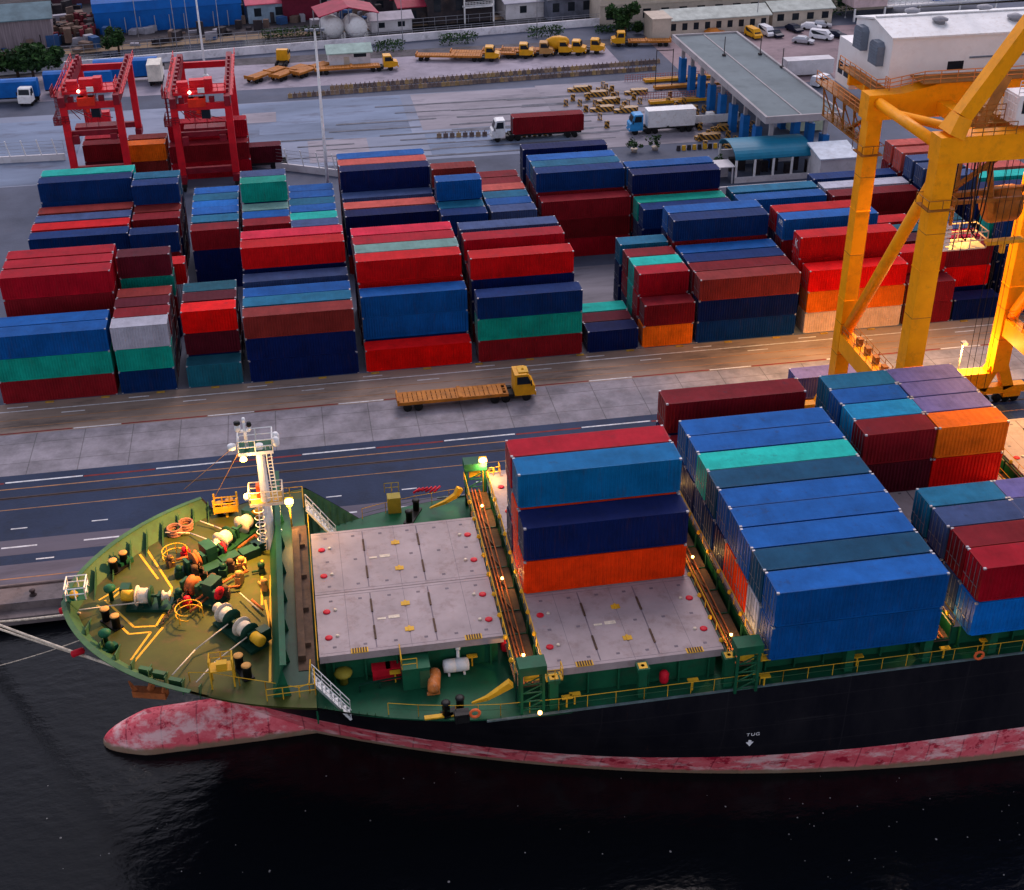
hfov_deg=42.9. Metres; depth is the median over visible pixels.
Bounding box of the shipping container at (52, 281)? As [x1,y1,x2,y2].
[0,262,115,300]
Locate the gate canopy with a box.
[672,31,844,167]
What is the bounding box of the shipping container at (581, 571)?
[518,543,686,593]
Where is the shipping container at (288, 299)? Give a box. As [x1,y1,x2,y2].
[242,289,351,307]
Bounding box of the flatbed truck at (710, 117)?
[676,111,739,128]
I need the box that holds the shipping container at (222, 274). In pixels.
[196,267,242,286]
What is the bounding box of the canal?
[60,16,590,60]
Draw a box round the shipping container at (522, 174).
[520,164,525,186]
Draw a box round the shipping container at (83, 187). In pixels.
[37,172,132,202]
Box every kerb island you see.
[567,85,587,91]
[584,89,607,96]
[589,104,613,111]
[597,96,617,103]
[613,105,637,112]
[624,87,647,94]
[694,132,720,139]
[710,123,728,130]
[724,143,731,148]
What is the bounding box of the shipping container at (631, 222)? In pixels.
[630,212,632,231]
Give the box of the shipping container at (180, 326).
[177,315,182,336]
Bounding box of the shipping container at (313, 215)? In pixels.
[290,210,337,221]
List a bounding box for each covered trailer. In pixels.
[0,77,40,99]
[42,70,112,90]
[92,56,156,78]
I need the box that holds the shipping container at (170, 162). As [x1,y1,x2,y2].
[168,153,171,169]
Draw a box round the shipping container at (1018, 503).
[1011,497,1023,513]
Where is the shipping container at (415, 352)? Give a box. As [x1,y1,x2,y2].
[364,333,471,371]
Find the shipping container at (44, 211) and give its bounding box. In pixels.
[37,201,134,215]
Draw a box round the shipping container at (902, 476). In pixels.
[867,458,931,492]
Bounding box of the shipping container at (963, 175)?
[925,168,975,190]
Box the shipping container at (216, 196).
[193,192,240,213]
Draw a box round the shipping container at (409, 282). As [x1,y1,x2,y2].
[358,275,462,302]
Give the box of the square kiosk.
[643,10,672,37]
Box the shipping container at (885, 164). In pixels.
[881,158,891,168]
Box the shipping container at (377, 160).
[337,154,426,183]
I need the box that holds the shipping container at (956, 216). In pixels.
[917,212,961,223]
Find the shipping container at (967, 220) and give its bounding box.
[964,214,978,229]
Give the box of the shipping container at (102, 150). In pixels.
[82,139,122,161]
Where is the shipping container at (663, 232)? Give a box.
[661,226,666,238]
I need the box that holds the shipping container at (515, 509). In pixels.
[511,491,678,539]
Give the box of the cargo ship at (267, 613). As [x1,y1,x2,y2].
[61,417,1023,772]
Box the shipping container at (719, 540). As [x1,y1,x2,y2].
[712,522,726,569]
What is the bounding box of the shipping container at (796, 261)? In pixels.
[791,252,884,279]
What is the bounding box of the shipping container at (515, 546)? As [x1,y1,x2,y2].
[513,528,518,568]
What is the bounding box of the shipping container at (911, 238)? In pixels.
[904,232,916,243]
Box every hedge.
[259,25,322,37]
[373,38,405,51]
[438,31,478,45]
[526,24,565,37]
[594,21,634,33]
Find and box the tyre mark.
[281,91,680,158]
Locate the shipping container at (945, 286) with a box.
[903,272,955,304]
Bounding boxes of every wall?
[0,14,599,74]
[0,139,65,163]
[0,598,64,625]
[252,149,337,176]
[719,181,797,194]
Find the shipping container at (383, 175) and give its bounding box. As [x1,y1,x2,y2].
[339,160,429,190]
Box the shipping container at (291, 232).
[241,224,342,240]
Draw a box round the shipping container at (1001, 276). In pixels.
[998,266,1004,287]
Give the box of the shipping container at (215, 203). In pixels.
[192,199,240,217]
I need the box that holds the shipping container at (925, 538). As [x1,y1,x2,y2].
[911,522,926,541]
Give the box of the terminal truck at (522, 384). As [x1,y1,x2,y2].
[395,365,535,411]
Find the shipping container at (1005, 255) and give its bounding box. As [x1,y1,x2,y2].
[1002,245,1008,266]
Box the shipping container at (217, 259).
[193,248,241,270]
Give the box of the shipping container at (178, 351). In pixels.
[176,339,180,366]
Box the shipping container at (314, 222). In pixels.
[291,217,338,227]
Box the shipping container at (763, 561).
[749,531,932,602]
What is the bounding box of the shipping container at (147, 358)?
[114,336,174,371]
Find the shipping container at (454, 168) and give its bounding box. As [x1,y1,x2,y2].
[430,161,475,187]
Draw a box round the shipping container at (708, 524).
[702,503,715,549]
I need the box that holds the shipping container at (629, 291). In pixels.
[627,278,632,306]
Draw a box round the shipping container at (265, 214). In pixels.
[242,209,289,220]
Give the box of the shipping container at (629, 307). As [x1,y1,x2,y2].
[626,300,631,316]
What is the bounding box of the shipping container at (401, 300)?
[359,280,467,318]
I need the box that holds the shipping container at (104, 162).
[85,160,123,164]
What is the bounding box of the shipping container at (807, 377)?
[788,364,855,398]
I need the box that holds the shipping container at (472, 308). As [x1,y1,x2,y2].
[469,294,474,321]
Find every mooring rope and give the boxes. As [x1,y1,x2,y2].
[0,612,80,622]
[0,624,113,667]
[0,628,102,660]
[0,640,78,665]
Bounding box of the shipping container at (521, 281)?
[469,272,573,301]
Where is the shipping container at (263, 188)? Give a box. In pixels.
[240,175,287,202]
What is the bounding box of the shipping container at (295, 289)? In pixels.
[243,280,350,297]
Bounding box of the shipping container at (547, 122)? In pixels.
[510,109,583,134]
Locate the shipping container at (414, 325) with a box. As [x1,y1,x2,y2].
[361,310,468,339]
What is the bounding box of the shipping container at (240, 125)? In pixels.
[167,115,247,140]
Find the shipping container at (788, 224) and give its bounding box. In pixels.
[776,207,878,240]
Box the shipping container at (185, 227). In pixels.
[184,215,187,239]
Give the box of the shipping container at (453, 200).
[434,195,480,203]
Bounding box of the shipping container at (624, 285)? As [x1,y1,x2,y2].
[621,270,626,297]
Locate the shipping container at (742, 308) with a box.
[693,293,798,321]
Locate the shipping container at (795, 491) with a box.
[716,473,886,537]
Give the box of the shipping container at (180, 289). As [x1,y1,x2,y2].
[177,276,189,304]
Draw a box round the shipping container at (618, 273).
[614,258,621,285]
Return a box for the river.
[0,620,1023,889]
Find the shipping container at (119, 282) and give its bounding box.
[117,271,121,288]
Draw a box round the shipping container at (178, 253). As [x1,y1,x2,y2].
[171,245,182,255]
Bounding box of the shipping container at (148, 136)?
[128,133,168,153]
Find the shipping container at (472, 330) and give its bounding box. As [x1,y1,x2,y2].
[470,316,475,342]
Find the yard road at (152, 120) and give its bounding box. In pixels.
[0,87,532,187]
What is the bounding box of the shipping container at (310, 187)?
[288,183,332,191]
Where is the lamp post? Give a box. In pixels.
[958,340,967,368]
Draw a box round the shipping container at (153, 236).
[129,225,181,251]
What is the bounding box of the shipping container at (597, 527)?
[518,493,688,560]
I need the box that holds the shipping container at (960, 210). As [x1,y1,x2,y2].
[951,197,967,213]
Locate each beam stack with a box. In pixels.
[643,74,710,83]
[648,97,706,105]
[653,81,720,90]
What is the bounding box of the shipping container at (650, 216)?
[638,197,730,228]
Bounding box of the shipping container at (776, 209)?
[768,200,850,232]
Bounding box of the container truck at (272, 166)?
[252,155,286,168]
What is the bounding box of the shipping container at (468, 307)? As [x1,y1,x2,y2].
[466,286,469,311]
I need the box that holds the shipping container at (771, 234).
[767,226,774,240]
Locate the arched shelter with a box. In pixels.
[718,134,810,182]
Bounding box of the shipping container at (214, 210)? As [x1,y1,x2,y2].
[192,205,240,225]
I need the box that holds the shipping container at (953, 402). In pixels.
[912,391,993,414]
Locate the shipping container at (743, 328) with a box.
[692,314,795,342]
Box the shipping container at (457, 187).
[434,173,481,200]
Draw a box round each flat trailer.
[243,65,286,83]
[268,63,307,81]
[289,61,328,78]
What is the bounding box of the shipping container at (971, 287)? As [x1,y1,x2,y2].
[954,284,985,291]
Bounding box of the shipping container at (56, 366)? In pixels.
[0,342,115,382]
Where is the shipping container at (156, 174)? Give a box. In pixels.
[133,170,182,194]
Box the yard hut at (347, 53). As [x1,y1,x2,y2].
[324,42,372,65]
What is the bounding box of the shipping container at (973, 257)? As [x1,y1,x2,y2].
[944,237,993,267]
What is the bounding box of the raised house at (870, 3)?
[842,0,997,21]
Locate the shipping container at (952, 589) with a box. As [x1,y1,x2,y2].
[943,561,961,611]
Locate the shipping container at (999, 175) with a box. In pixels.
[978,168,1023,181]
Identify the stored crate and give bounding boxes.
[728,156,735,171]
[737,160,745,170]
[752,160,760,174]
[769,158,777,170]
[783,162,790,173]
[790,157,798,169]
[804,159,807,171]
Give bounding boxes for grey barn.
[0,1,54,49]
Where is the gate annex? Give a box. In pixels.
[761,0,835,26]
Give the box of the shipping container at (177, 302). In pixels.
[174,288,180,316]
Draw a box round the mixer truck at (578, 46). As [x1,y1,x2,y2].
[546,35,586,55]
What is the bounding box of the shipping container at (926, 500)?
[911,480,1007,537]
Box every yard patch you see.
[0,118,84,185]
[225,95,412,142]
[242,112,275,123]
[307,138,369,162]
[410,87,550,129]
[425,128,570,154]
[535,80,724,147]
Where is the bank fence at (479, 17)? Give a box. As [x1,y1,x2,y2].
[1,11,504,53]
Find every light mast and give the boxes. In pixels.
[133,2,140,45]
[170,0,177,51]
[184,0,190,49]
[195,0,208,76]
[215,0,221,48]
[304,28,328,182]
[400,0,403,43]
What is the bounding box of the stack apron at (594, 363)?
[0,315,1023,435]
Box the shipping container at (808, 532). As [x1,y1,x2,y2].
[737,511,915,579]
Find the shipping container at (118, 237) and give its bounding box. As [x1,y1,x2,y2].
[28,226,130,250]
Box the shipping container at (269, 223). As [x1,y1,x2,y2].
[243,216,290,230]
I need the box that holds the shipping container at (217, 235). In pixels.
[190,221,240,250]
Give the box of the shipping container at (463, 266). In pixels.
[462,256,467,281]
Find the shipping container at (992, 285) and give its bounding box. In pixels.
[986,278,998,291]
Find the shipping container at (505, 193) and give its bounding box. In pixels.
[482,189,528,204]
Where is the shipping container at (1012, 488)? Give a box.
[993,477,1023,498]
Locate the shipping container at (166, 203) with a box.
[134,197,183,217]
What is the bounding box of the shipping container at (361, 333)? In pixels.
[359,318,362,346]
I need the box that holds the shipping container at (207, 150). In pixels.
[169,137,249,163]
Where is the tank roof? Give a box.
[311,0,378,39]
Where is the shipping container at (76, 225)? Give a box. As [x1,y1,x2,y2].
[31,217,131,232]
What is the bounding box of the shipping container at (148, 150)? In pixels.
[128,139,167,161]
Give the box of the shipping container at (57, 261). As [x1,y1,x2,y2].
[2,253,116,281]
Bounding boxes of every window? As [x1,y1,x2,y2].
[254,8,261,16]
[275,6,282,14]
[354,53,365,56]
[379,22,384,27]
[398,21,404,26]
[434,0,440,11]
[455,0,462,10]
[477,0,483,8]
[520,6,526,12]
[553,3,558,11]
[568,2,574,10]
[583,1,589,9]
[671,24,675,30]
[682,23,687,29]
[693,22,698,29]
[705,22,709,28]
[716,21,721,27]
[727,20,732,26]
[739,19,743,25]
[750,19,754,24]
[777,14,783,20]
[792,13,798,19]
[807,12,813,18]
[822,11,828,17]
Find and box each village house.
[243,0,282,23]
[281,0,320,21]
[390,0,426,24]
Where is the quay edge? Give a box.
[0,577,73,603]
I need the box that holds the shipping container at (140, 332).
[110,314,170,349]
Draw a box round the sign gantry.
[655,49,673,88]
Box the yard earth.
[0,0,498,49]
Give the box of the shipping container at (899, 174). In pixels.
[892,166,902,176]
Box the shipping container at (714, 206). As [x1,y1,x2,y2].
[662,199,761,232]
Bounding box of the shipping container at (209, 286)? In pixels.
[183,279,238,303]
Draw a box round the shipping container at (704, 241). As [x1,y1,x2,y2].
[667,235,766,250]
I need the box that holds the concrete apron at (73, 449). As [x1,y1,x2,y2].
[0,346,1023,476]
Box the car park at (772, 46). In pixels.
[644,24,855,87]
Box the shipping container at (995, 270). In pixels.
[988,257,1002,281]
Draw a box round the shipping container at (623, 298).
[621,290,626,304]
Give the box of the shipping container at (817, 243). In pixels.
[792,223,896,258]
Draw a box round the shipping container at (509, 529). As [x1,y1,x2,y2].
[506,505,512,551]
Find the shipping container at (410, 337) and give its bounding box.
[362,331,467,357]
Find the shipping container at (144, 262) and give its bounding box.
[116,246,172,278]
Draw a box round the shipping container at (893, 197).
[826,184,918,211]
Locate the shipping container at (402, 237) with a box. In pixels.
[352,230,454,263]
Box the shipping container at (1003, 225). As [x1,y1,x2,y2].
[992,220,1013,237]
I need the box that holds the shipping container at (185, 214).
[184,209,187,232]
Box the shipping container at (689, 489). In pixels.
[683,468,695,512]
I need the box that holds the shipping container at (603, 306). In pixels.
[582,300,627,312]
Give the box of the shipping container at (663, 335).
[638,318,692,347]
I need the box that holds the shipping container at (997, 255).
[991,234,1008,261]
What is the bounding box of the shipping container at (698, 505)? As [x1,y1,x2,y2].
[693,485,705,530]
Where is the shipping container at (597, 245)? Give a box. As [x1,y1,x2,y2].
[564,234,629,256]
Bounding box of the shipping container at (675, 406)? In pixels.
[657,378,805,433]
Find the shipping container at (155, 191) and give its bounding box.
[131,177,181,205]
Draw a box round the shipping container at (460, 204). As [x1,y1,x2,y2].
[437,199,484,221]
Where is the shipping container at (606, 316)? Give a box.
[582,310,631,342]
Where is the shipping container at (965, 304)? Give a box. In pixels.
[949,288,998,320]
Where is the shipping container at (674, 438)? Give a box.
[669,435,677,447]
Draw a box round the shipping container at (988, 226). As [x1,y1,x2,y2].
[979,215,993,230]
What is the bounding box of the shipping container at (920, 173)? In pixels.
[913,162,965,187]
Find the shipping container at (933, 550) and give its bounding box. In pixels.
[926,540,944,563]
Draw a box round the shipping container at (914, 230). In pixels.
[893,223,917,232]
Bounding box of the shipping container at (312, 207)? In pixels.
[289,203,335,212]
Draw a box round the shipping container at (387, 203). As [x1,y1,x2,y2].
[343,196,435,222]
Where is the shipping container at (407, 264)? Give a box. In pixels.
[354,246,461,283]
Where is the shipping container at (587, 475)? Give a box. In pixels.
[512,442,681,507]
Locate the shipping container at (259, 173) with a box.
[240,168,286,181]
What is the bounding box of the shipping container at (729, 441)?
[686,422,844,481]
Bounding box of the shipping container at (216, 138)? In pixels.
[170,133,249,142]
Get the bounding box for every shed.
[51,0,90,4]
[90,0,241,34]
[364,0,392,11]
[364,9,413,32]
[495,0,543,19]
[544,0,589,19]
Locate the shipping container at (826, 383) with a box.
[815,370,896,411]
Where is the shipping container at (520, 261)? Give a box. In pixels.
[467,243,573,279]
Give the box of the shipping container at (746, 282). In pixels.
[693,264,800,301]
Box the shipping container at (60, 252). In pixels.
[5,244,117,270]
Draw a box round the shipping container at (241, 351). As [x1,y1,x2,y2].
[187,342,243,369]
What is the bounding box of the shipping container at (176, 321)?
[173,306,178,335]
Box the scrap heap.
[39,11,95,43]
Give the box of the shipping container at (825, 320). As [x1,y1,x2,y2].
[796,305,901,333]
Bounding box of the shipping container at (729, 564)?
[723,541,736,590]
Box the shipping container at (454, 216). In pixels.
[439,206,487,233]
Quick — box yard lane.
[574,264,700,352]
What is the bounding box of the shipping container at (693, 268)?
[687,255,792,291]
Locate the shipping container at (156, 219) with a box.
[132,211,182,236]
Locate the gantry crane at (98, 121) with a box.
[49,50,142,168]
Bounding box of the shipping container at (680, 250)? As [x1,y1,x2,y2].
[675,238,776,257]
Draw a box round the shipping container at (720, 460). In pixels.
[695,439,858,499]
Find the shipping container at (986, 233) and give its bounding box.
[979,226,992,238]
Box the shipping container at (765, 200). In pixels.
[733,188,826,212]
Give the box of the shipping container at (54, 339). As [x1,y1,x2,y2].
[0,319,111,359]
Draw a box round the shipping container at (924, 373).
[885,363,963,384]
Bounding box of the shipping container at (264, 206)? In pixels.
[242,201,288,211]
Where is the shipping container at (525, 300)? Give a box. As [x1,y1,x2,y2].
[474,281,582,319]
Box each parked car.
[704,28,725,32]
[773,28,783,37]
[785,23,803,32]
[792,35,814,44]
[801,21,821,29]
[812,19,831,28]
[829,29,846,38]
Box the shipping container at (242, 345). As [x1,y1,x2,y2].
[241,331,244,358]
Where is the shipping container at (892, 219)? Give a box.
[877,213,905,224]
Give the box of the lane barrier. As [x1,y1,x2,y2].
[676,143,722,150]
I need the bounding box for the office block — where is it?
[589,0,892,25]
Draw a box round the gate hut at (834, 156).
[807,140,856,172]
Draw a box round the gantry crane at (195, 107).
[160,49,239,191]
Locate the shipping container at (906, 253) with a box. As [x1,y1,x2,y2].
[897,244,946,272]
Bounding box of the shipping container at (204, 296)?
[182,289,238,318]
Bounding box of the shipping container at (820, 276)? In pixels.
[800,255,907,291]
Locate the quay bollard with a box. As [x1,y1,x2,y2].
[29,588,36,596]
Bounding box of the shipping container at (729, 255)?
[681,247,784,265]
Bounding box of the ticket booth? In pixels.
[786,120,822,130]
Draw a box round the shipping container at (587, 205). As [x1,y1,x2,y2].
[538,190,630,219]
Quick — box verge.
[0,37,646,78]
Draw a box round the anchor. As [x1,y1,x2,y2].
[128,681,168,699]
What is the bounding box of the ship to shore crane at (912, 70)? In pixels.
[804,0,1023,408]
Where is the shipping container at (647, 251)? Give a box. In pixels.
[622,246,675,277]
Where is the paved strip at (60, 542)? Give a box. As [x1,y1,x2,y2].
[0,491,487,556]
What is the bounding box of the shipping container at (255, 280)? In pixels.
[243,266,347,287]
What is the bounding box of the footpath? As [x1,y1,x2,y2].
[64,15,503,53]
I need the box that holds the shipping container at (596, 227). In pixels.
[538,215,629,238]
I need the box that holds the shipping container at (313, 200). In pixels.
[289,196,334,205]
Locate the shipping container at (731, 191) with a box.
[726,180,817,200]
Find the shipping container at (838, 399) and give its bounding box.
[826,383,909,427]
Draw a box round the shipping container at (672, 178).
[628,163,720,194]
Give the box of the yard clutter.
[1,0,381,52]
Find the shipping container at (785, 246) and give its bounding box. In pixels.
[774,233,792,259]
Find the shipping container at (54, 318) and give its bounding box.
[0,309,111,338]
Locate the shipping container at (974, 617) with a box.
[953,582,1023,635]
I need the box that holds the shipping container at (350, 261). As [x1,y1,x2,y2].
[348,254,353,274]
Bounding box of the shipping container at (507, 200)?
[485,196,532,219]
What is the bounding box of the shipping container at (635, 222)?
[633,217,637,235]
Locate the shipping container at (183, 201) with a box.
[181,191,185,213]
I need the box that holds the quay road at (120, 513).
[0,379,1023,565]
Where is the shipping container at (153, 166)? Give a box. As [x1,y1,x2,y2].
[131,157,169,172]
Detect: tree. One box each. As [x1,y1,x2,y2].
[0,37,48,77]
[12,42,65,76]
[100,25,124,51]
[604,0,643,35]
[831,0,857,15]
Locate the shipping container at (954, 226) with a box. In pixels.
[947,220,971,229]
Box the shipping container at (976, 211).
[965,196,979,219]
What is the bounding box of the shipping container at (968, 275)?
[944,264,990,286]
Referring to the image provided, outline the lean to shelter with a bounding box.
[713,159,734,182]
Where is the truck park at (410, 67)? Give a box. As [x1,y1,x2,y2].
[34,48,623,101]
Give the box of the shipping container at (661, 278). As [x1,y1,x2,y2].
[634,262,689,295]
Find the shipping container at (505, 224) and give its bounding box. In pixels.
[457,215,558,250]
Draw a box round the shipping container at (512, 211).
[489,202,536,219]
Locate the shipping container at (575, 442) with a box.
[505,425,671,487]
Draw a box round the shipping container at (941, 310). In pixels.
[899,301,951,323]
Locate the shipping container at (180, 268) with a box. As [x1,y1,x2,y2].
[172,255,187,283]
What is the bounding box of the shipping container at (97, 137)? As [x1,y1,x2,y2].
[84,134,119,140]
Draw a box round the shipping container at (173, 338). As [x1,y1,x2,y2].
[171,329,175,356]
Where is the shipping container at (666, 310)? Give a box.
[639,293,694,326]
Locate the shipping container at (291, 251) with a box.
[240,233,345,269]
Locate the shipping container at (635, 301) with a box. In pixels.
[632,287,687,316]
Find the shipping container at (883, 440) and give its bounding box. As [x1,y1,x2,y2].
[850,413,936,464]
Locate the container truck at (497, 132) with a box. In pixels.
[489,117,580,141]
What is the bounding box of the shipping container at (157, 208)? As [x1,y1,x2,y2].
[133,203,183,227]
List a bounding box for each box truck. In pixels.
[146,57,164,85]
[626,104,696,134]
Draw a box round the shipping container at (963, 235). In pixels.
[946,228,983,238]
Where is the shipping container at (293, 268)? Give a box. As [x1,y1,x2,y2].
[243,262,345,273]
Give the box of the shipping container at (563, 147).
[520,139,607,167]
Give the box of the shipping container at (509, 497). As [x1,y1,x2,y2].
[507,478,512,517]
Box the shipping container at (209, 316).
[180,299,238,333]
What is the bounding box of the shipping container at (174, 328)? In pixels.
[173,316,176,340]
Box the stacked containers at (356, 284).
[110,179,964,406]
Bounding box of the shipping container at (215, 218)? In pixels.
[191,213,240,233]
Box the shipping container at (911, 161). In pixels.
[903,154,928,179]
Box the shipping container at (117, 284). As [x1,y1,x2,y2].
[115,277,118,292]
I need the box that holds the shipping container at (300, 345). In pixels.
[245,330,356,360]
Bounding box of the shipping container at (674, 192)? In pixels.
[628,188,719,213]
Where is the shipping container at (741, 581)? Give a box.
[733,562,748,612]
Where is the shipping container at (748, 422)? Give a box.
[677,407,832,464]
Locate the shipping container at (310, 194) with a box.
[289,189,334,198]
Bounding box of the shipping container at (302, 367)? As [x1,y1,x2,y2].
[249,345,358,382]
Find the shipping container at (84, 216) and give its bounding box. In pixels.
[34,209,132,227]
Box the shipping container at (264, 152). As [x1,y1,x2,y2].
[249,141,282,163]
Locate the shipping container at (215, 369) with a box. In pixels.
[186,352,243,387]
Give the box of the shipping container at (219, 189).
[194,185,240,206]
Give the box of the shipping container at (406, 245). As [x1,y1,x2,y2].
[354,238,458,255]
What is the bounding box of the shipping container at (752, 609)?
[745,583,761,633]
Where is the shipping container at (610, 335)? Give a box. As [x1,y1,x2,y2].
[583,319,638,352]
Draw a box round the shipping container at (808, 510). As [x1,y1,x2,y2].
[726,491,900,557]
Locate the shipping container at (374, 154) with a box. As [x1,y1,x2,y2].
[336,148,424,171]
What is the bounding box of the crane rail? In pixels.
[0,398,1023,588]
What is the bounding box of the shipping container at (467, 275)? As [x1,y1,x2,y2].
[465,263,468,291]
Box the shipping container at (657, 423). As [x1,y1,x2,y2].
[656,420,677,435]
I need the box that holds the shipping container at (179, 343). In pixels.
[177,329,181,356]
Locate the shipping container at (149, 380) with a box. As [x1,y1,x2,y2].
[118,360,177,393]
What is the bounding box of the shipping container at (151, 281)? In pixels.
[120,267,176,295]
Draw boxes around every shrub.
[626,137,643,152]
[645,134,660,150]
[714,153,723,159]
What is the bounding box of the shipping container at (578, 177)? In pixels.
[533,162,624,192]
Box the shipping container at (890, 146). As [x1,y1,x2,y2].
[883,138,927,163]
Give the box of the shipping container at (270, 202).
[243,196,289,213]
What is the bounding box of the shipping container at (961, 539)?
[945,519,1023,578]
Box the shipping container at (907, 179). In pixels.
[902,174,912,184]
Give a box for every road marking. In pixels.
[0,321,1023,579]
[45,320,967,402]
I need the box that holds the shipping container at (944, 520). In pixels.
[927,499,1023,558]
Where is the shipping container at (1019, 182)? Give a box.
[977,179,1021,188]
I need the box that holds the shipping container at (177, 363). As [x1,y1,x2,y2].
[175,348,179,377]
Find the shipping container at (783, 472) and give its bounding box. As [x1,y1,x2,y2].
[705,455,871,518]
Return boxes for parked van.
[744,25,762,38]
[757,23,773,36]
[809,28,833,40]
[810,73,833,87]
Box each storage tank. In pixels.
[319,14,343,39]
[342,13,366,37]
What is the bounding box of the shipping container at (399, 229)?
[350,221,451,254]
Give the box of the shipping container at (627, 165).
[623,156,713,186]
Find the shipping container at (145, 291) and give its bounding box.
[116,285,174,314]
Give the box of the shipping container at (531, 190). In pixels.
[530,181,532,201]
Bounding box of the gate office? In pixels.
[657,3,772,36]
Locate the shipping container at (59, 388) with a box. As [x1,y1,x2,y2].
[0,365,118,403]
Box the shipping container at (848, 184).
[817,176,908,192]
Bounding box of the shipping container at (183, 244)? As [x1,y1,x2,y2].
[181,231,185,255]
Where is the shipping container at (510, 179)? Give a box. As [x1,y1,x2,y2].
[481,176,521,184]
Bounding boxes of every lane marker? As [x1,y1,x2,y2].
[570,94,575,100]
[583,105,588,112]
[585,93,590,99]
[604,120,609,128]
[610,85,614,92]
[615,97,620,103]
[631,93,636,99]
[697,122,702,130]
[697,133,702,141]
[725,130,730,137]
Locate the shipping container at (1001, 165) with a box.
[963,160,1023,170]
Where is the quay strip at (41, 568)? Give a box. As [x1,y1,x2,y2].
[0,556,93,584]
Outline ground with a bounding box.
[0,0,1023,604]
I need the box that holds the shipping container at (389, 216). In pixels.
[344,204,438,235]
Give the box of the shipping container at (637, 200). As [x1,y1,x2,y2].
[633,190,726,221]
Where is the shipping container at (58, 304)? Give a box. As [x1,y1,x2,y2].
[3,284,116,316]
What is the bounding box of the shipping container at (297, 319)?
[242,299,354,338]
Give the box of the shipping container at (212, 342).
[184,323,240,355]
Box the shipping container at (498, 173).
[476,169,518,177]
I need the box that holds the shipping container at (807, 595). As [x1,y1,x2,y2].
[761,553,949,626]
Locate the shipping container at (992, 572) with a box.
[961,542,1023,601]
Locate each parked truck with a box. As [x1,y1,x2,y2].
[275,48,289,66]
[313,53,398,74]
[415,44,499,61]
[450,42,533,58]
[482,40,553,56]
[501,41,572,55]
[580,37,605,53]
[610,30,671,46]
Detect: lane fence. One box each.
[625,71,705,81]
[640,89,728,99]
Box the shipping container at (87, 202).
[41,197,132,207]
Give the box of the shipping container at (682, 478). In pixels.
[680,461,686,494]
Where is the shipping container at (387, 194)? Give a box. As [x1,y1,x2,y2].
[341,187,432,215]
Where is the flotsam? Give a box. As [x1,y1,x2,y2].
[46,772,1019,882]
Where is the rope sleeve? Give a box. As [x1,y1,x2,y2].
[70,647,84,657]
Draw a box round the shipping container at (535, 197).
[533,187,623,211]
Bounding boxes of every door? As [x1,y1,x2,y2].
[344,57,349,64]
[476,318,477,338]
[505,445,508,477]
[507,478,509,508]
[507,509,509,540]
[508,451,510,483]
[509,487,511,517]
[509,517,511,547]
[511,496,514,528]
[512,463,515,496]
[513,528,515,558]
[514,503,516,535]
[515,469,517,502]
[515,538,517,568]
[518,515,520,547]
[518,549,520,580]
[520,146,521,163]
[520,523,523,556]
[520,556,523,588]
[530,163,531,180]
[530,183,531,199]
[533,169,534,187]
[583,326,585,346]
[585,330,587,348]
[613,280,615,298]
[615,240,617,259]
[615,260,616,279]
[616,263,618,282]
[616,283,617,300]
[617,243,619,261]
[622,272,624,291]
[623,251,624,271]
[623,276,626,294]
[624,254,626,274]
[627,281,629,300]
[628,172,630,188]
[628,260,630,280]
[629,284,631,302]
[630,174,631,191]
[631,263,632,283]
[632,290,635,310]
[633,199,635,216]
[633,218,635,235]
[634,269,636,289]
[635,202,637,219]
[635,294,637,313]
[636,272,638,291]
[638,320,640,340]
[639,205,641,223]
[639,300,642,320]
[639,325,642,344]
[641,209,642,226]
[642,305,644,323]
[657,393,662,423]
[661,400,665,427]
[662,208,665,227]
[664,212,667,230]
[667,216,670,235]
[670,219,672,239]
[677,423,682,454]
[680,464,683,491]
[681,430,686,462]
[684,472,689,502]
[686,440,692,472]
[687,479,692,508]
[689,269,692,288]
[690,447,695,477]
[693,320,696,340]
[693,489,699,521]
[694,274,697,295]
[695,299,698,319]
[696,278,699,298]
[696,457,701,489]
[697,497,702,526]
[700,464,705,496]
[702,507,708,539]
[705,474,711,507]
[706,514,712,547]
[710,481,715,515]
[713,526,719,559]
[716,493,723,526]
[717,534,723,567]
[721,502,727,534]
[724,545,730,578]
[727,512,734,546]
[728,554,734,587]
[732,521,738,554]
[734,565,741,599]
[738,533,745,568]
[739,574,745,609]
[742,541,749,576]
[745,588,753,623]
[750,554,757,590]
[751,597,757,631]
[755,563,762,599]
[758,610,766,642]
[762,576,770,613]
[763,620,771,655]
[768,228,771,238]
[768,585,775,622]
[769,208,773,227]
[772,211,775,230]
[776,215,780,234]
[779,218,783,237]
[792,253,795,264]
[793,233,797,253]
[795,257,798,267]
[796,236,800,256]
[797,307,801,326]
[800,287,804,306]
[800,311,804,330]
[801,265,805,285]
[803,290,807,310]
[804,268,808,289]
[816,379,823,406]
[821,384,828,411]
[827,393,834,419]
[832,399,839,425]
[839,408,847,435]
[844,414,852,442]
[851,423,859,451]
[856,430,864,456]
[883,142,888,159]
[887,144,891,161]
[893,149,897,166]
[896,151,900,169]
[899,304,904,322]
[903,282,907,301]
[904,157,908,175]
[907,159,912,177]
[912,492,922,526]
[914,164,919,182]
[917,167,922,185]
[918,499,928,534]
[928,511,939,546]
[933,423,937,454]
[935,519,945,554]
[944,564,950,600]
[946,531,958,567]
[946,573,957,608]
[950,299,953,317]
[953,540,964,575]
[955,587,967,622]
[962,552,975,589]
[962,596,973,631]
[966,197,972,215]
[970,561,982,597]
[987,280,992,288]
[989,259,995,279]
[994,222,999,235]
[994,245,998,259]
[998,221,1004,237]
[999,268,1003,285]
[1003,247,1008,265]
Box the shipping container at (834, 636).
[758,606,942,660]
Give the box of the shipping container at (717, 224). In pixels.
[667,207,768,241]

